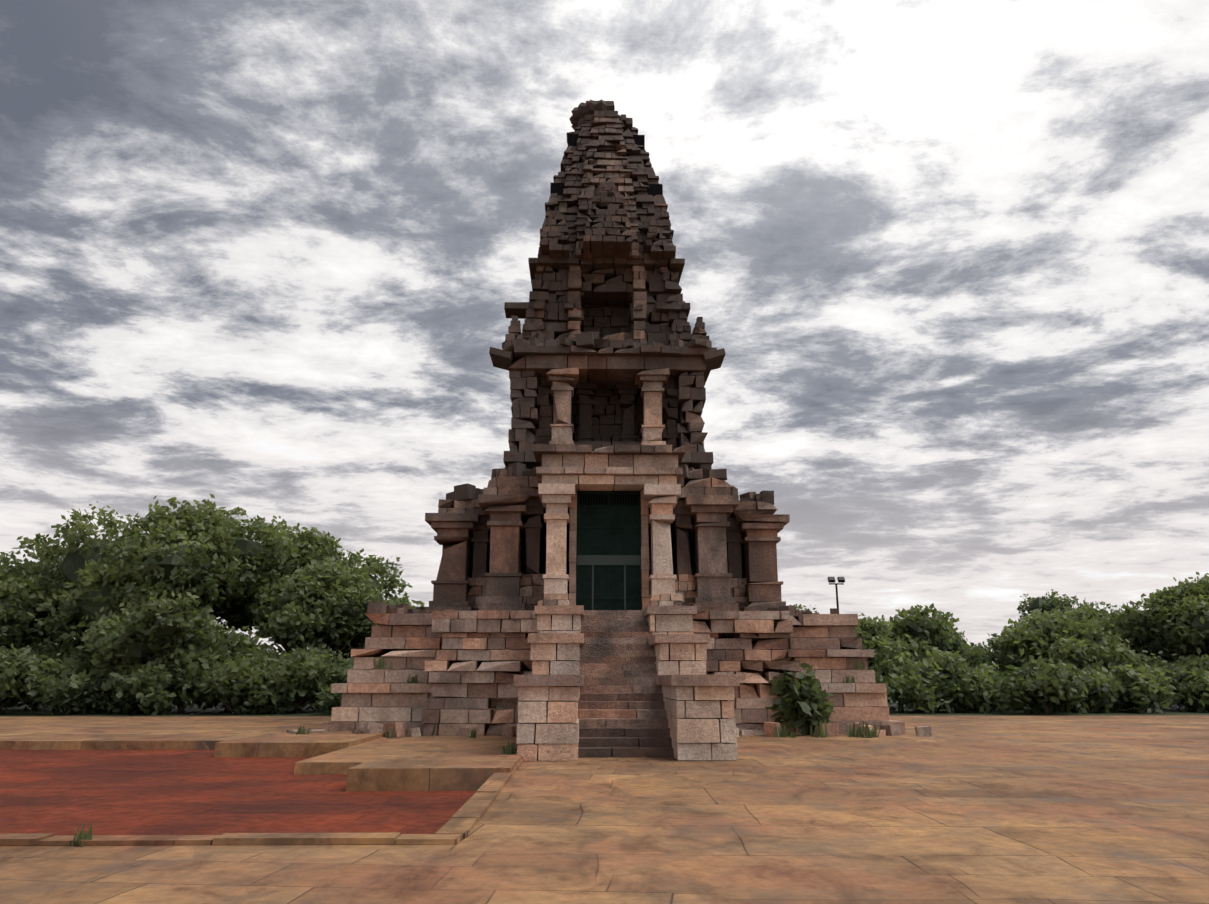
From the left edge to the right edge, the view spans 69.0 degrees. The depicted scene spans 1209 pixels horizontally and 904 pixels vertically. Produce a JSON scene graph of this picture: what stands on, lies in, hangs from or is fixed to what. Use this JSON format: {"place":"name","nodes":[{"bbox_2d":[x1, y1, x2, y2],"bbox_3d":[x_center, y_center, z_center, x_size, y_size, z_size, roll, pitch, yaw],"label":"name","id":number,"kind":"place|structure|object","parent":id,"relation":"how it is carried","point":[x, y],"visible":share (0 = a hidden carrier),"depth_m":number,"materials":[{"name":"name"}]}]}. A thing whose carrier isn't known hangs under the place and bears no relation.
{"place":"outdoors","nodes":[
{"label":"outdoors","id":0,"kind":"place"},
{"bbox_2d":[0,750,475,835],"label":"red stone floor","id":1,"kind":"structure","parent":0,"point":[144,792],"depth_m":16.84,"materials":[{"name":"stone"}]},
{"bbox_2d":[0,699,1208,903],"bbox_3d":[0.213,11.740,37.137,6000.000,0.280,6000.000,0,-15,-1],"label":"stone pavement","id":2,"kind":"structure","parent":0,"point":[1010,806],"depth_m":11.53,"materials":[{"name":"stone"}]},
{"bbox_2d":[0,645,24,706],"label":"bush","id":3,"kind":"object","parent":2,"relation":"on","point":[8,649],"depth_m":56.70,"materials":[{"name":"green plant"}]},
{"bbox_2d":[0,567,64,650],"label":"tree","id":4,"kind":"object","parent":2,"relation":"on","point":[22,612],"visible":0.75,"depth_m":57.85,"materials":[{"name":"green plant"}]},
{"bbox_2d":[0,643,71,713],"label":"bush","id":5,"kind":"object","parent":2,"relation":"on","point":[20,675],"visible":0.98,"depth_m":49.89,"materials":[{"name":"green plant"}]},
{"bbox_2d":[4,636,89,710],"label":"bush","id":6,"kind":"object","parent":2,"relation":"on","point":[40,649],"visible":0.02,"depth_m":57.24,"materials":[{"name":"green plant"}]},
{"bbox_2d":[0,536,119,650],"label":"tree","id":7,"kind":"object","parent":2,"relation":"on","point":[17,572],"visible":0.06,"depth_m":61.95,"materials":[{"name":"green plant"}]},
{"bbox_2d":[32,645,95,710],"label":"bush","id":8,"kind":"object","parent":2,"relation":"on","point":[67,653],"visible":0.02,"depth_m":55.45,"materials":[{"name":"green plant"}]},
{"bbox_2d":[26,656,115,714],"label":"bush","id":9,"kind":"object","parent":2,"relation":"on","point":[68,690],"visible":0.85,"depth_m":49.64,"materials":[{"name":"green plant"}]},
{"bbox_2d":[54,656,94,710],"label":"bush","id":10,"kind":"object","parent":2,"relation":"on","point":[85,664],"depth_m":54.06,"materials":[{"name":"green plant"}]},
{"bbox_2d":[81,655,171,714],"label":"bush","id":11,"kind":"object","parent":2,"relation":"on","point":[119,673],"visible":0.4,"depth_m":50.40,"materials":[{"name":"green plant"}]},
{"bbox_2d":[73,582,243,712],"bbox_3d":[-26.983,11.897,53.543,9.009,8.232,9.206,13,-19,-41],"label":"tree","id":12,"kind":"object","parent":2,"relation":"on","point":[143,629],"visible":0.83,"depth_m":51.79,"materials":[{"name":"green plant"}]},
{"bbox_2d":[22,493,298,707],"bbox_3d":[-30.041,10.564,61.400,18.107,14.748,17.353,-10,-18,34],"label":"tree","id":13,"kind":"object","parent":2,"relation":"on","point":[187,544],"visible":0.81,"depth_m":58.15,"materials":[{"name":"green plant"}]},
{"bbox_2d":[111,645,226,715],"bbox_3d":[-25.328,13.493,51.767,6.745,4.252,7.047,-12,-19,38],"label":"bush","id":14,"kind":"object","parent":2,"relation":"on","point":[153,687],"visible":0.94,"depth_m":50.35,"materials":[{"name":"green plant"}]},
{"bbox_2d":[172,651,289,714],"bbox_3d":[-21.526,13.594,51.364,6.677,3.943,6.056,4,-15,-16],"label":"bush","id":15,"kind":"object","parent":2,"relation":"on","point":[234,679],"visible":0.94,"depth_m":50.06,"materials":[{"name":"green plant"}]},
{"bbox_2d":[196,626,290,711],"bbox_3d":[-22.431,13.791,55.380,8.618,5.485,8.111,0,-15,-1],"label":"bush","id":16,"kind":"object","parent":2,"relation":"on","point":[248,646],"visible":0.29,"depth_m":54.53,"materials":[{"name":"green plant"}]},
{"bbox_2d":[0,725,523,845],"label":"paving step slabs","id":17,"kind":"structure","parent":2,"relation":"on","point":[485,770],"depth_m":18.05,"materials":[{"name":"stone"}]},
{"bbox_2d":[229,648,362,713],"bbox_3d":[-18.548,13.871,52.906,8.334,4.090,6.298,0,-15,-1],"label":"bush","id":18,"kind":"object","parent":2,"relation":"on","point":[297,677],"visible":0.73,"depth_m":51.45,"materials":[{"name":"green plant"}]},
{"bbox_2d":[251,642,346,711],"bbox_3d":[-19.679,14.529,56.542,9.295,4.637,7.022,-9,-17,30],"label":"bush","id":19,"kind":"object","parent":2,"relation":"on","point":[318,651],"visible":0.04,"depth_m":56.08,"materials":[{"name":"green plant"}]},
{"bbox_2d":[192,523,412,653],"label":"tree","id":20,"kind":"object","parent":2,"relation":"on","point":[309,545],"visible":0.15,"depth_m":66.49,"materials":[{"name":"green plant"}]},
{"bbox_2d":[244,556,408,662],"bbox_3d":[-19.327,12.560,61.340,10.413,10.852,12.846,0,-15,-1],"label":"tree","id":21,"kind":"object","parent":2,"relation":"on","point":[324,602],"visible":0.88,"depth_m":59.02,"materials":[{"name":"green plant"}]},
{"bbox_2d":[311,677,346,714],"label":"bush","id":22,"kind":"object","parent":2,"relation":"on","point":[326,700],"visible":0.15,"depth_m":49.64,"materials":[{"name":"green plant"}]},
{"bbox_2d":[308,653,353,698],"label":"bush","id":23,"kind":"object","parent":2,"relation":"on","point":[350,660],"visible":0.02,"depth_m":55.86,"materials":[{"name":"green plant"}]},
{"bbox_2d":[331,595,424,662],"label":"tree","id":24,"kind":"object","parent":2,"relation":"on","point":[401,600],"visible":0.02,"depth_m":65.99,"materials":[{"name":"green plant"}]},
{"bbox_2d":[71,657,880,846],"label":"grass tufts","id":25,"kind":"object","parent":2,"relation":"on","point":[868,733],"visible":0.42,"depth_m":30.26,"materials":[{"name":"green plant"}]},
{"bbox_2d":[287,99,931,760],"bbox_3d":[-0.116,-3.435,49.160,22.609,35.238,48.360,0,-15,-1],"label":"temple","id":26,"kind":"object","parent":2,"relation":"on","point":[607,583],"visible":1,"depth_m":39.63,"materials":[{"name":"brown stone"}]},
{"bbox_2d":[765,662,834,735],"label":"bush","id":27,"kind":"object","parent":2,"relation":"on","point":[803,705],"visible":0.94,"depth_m":31.56,"materials":[{"name":"green plant"}]},
{"bbox_2d":[789,603,816,612],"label":"tree","id":28,"kind":"object","parent":2,"relation":"on","point":[799,607],"visible":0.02,"depth_m":122.47,"materials":[{"name":"green plant"}]},
{"bbox_2d":[827,577,844,609],"bbox_3d":[14.192,11.547,52.990,1.000,8.033,0.600,0,-15,-1],"label":"floodlight post","id":29,"kind":"object","parent":2,"relation":"on","point":[831,580],"visible":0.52,"depth_m":53.76,"materials":[{"name":"grey metal"}]},
{"bbox_2d":[855,669,899,700],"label":"bush","id":30,"kind":"object","parent":2,"relation":"on","point":[879,678],"depth_m":51.79,"materials":[{"name":"green plant"}]},
{"bbox_2d":[854,613,921,675],"bbox_3d":[16.877,14.333,59.779,8.255,6.638,8.881,-13,-19,40],"label":"tree","id":31,"kind":"object","parent":2,"relation":"on","point":[873,633],"visible":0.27,"depth_m":58.16,"materials":[{"name":"green plant"}]},
{"bbox_2d":[885,669,957,713],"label":"bush","id":32,"kind":"object","parent":2,"relation":"on","point":[916,694],"visible":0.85,"depth_m":51.97,"materials":[{"name":"green plant"}]},
{"bbox_2d":[869,646,990,712],"bbox_3d":[20.295,14.264,54.426,8.000,4.373,5.574,9,-17,-31],"label":"bush","id":33,"kind":"object","parent":2,"relation":"on","point":[945,666],"visible":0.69,"depth_m":53.49,"materials":[{"name":"green plant"}]},
{"bbox_2d":[881,603,982,668],"bbox_3d":[22.619,15.000,64.467,9.236,7.693,8.462,-11,-18,37],"label":"tree","id":34,"kind":"object","parent":2,"relation":"on","point":[922,629],"visible":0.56,"depth_m":63.03,"materials":[{"name":"green plant"}]},
{"bbox_2d":[938,668,1010,713],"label":"bush","id":35,"kind":"object","parent":2,"relation":"on","point":[979,695],"visible":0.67,"depth_m":52.15,"materials":[{"name":"green plant"}]},
{"bbox_2d":[959,631,997,670],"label":"tree","id":36,"kind":"object","parent":2,"relation":"on","point":[980,647],"visible":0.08,"depth_m":121.22,"materials":[{"name":"green plant"}]},
{"bbox_2d":[965,661,1017,711],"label":"bush","id":37,"kind":"object","parent":2,"relation":"on","point":[985,671],"visible":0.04,"depth_m":55.86,"materials":[{"name":"green plant"}]},
{"bbox_2d":[992,655,1059,709],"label":"bush","id":38,"kind":"object","parent":2,"relation":"on","point":[1000,670],"depth_m":58.41,"materials":[{"name":"green plant"}]},
{"bbox_2d":[992,646,1091,714],"bbox_3d":[25.425,13.646,51.318,5.243,4.554,5.561,-5,-15,17],"label":"bush","id":39,"kind":"object","parent":2,"relation":"on","point":[1044,687],"visible":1,"depth_m":50.15,"materials":[{"name":"green plant"}]},
{"bbox_2d":[982,609,1131,675],"bbox_3d":[30.375,14.011,59.149,9.059,6.945,9.564,-7,-16,24],"label":"tree","id":40,"kind":"object","parent":2,"relation":"on","point":[1065,639],"visible":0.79,"depth_m":58.30,"materials":[{"name":"green plant"}]},
{"bbox_2d":[1017,589,1123,624],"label":"tree","id":41,"kind":"object","parent":2,"relation":"on","point":[1050,603],"visible":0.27,"depth_m":122.53,"materials":[{"name":"green plant"}]},
{"bbox_2d":[1010,602,1157,655],"bbox_3d":[36.900,15.355,66.498,10.191,8.023,10.850,10,-17,-33],"label":"tree","id":42,"kind":"object","parent":2,"relation":"on","point":[1102,616],"visible":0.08,"depth_m":64.35,"materials":[{"name":"green plant"}]},
{"bbox_2d":[1052,665,1128,712],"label":"bush","id":43,"kind":"object","parent":2,"relation":"on","point":[1101,693],"visible":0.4,"depth_m":52.33,"materials":[{"name":"green plant"}]},
{"bbox_2d":[1056,636,1170,711],"bbox_3d":[32.005,14.135,55.401,7.603,4.965,5.643,-3,-15,10],"label":"bush","id":44,"kind":"object","parent":2,"relation":"on","point":[1111,659],"visible":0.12,"depth_m":54.73,"materials":[{"name":"green plant"}]},
{"bbox_2d":[1096,661,1175,713],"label":"bush","id":45,"kind":"object","parent":2,"relation":"on","point":[1150,690],"visible":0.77,"depth_m":52.36,"materials":[{"name":"green plant"}]},
{"bbox_2d":[1108,572,1208,665],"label":"tree","id":46,"kind":"object","parent":2,"relation":"on","point":[1179,626],"visible":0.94,"depth_m":61.26,"materials":[{"name":"green plant"}]},
{"bbox_2d":[1130,650,1187,707],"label":"bush","id":47,"kind":"object","parent":2,"relation":"on","point":[1169,666],"visible":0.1,"depth_m":57.01,"materials":[{"name":"green plant"}]},
{"bbox_2d":[1150,647,1208,708],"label":"bush","id":48,"kind":"object","parent":2,"relation":"on","point":[1188,665],"visible":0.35,"depth_m":56.25,"materials":[{"name":"green plant"}]},
{"bbox_2d":[1169,671,1208,712],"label":"bush","id":49,"kind":"object","parent":2,"relation":"on","point":[1196,694],"visible":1,"depth_m":53.34,"materials":[{"name":"green plant"}]},
{"bbox_2d":[0,0,1208,675],"label":"sky","id":50,"kind":"structure","parent":0,"point":[947,261],"materials":[{"name":"grey"}]}
]}

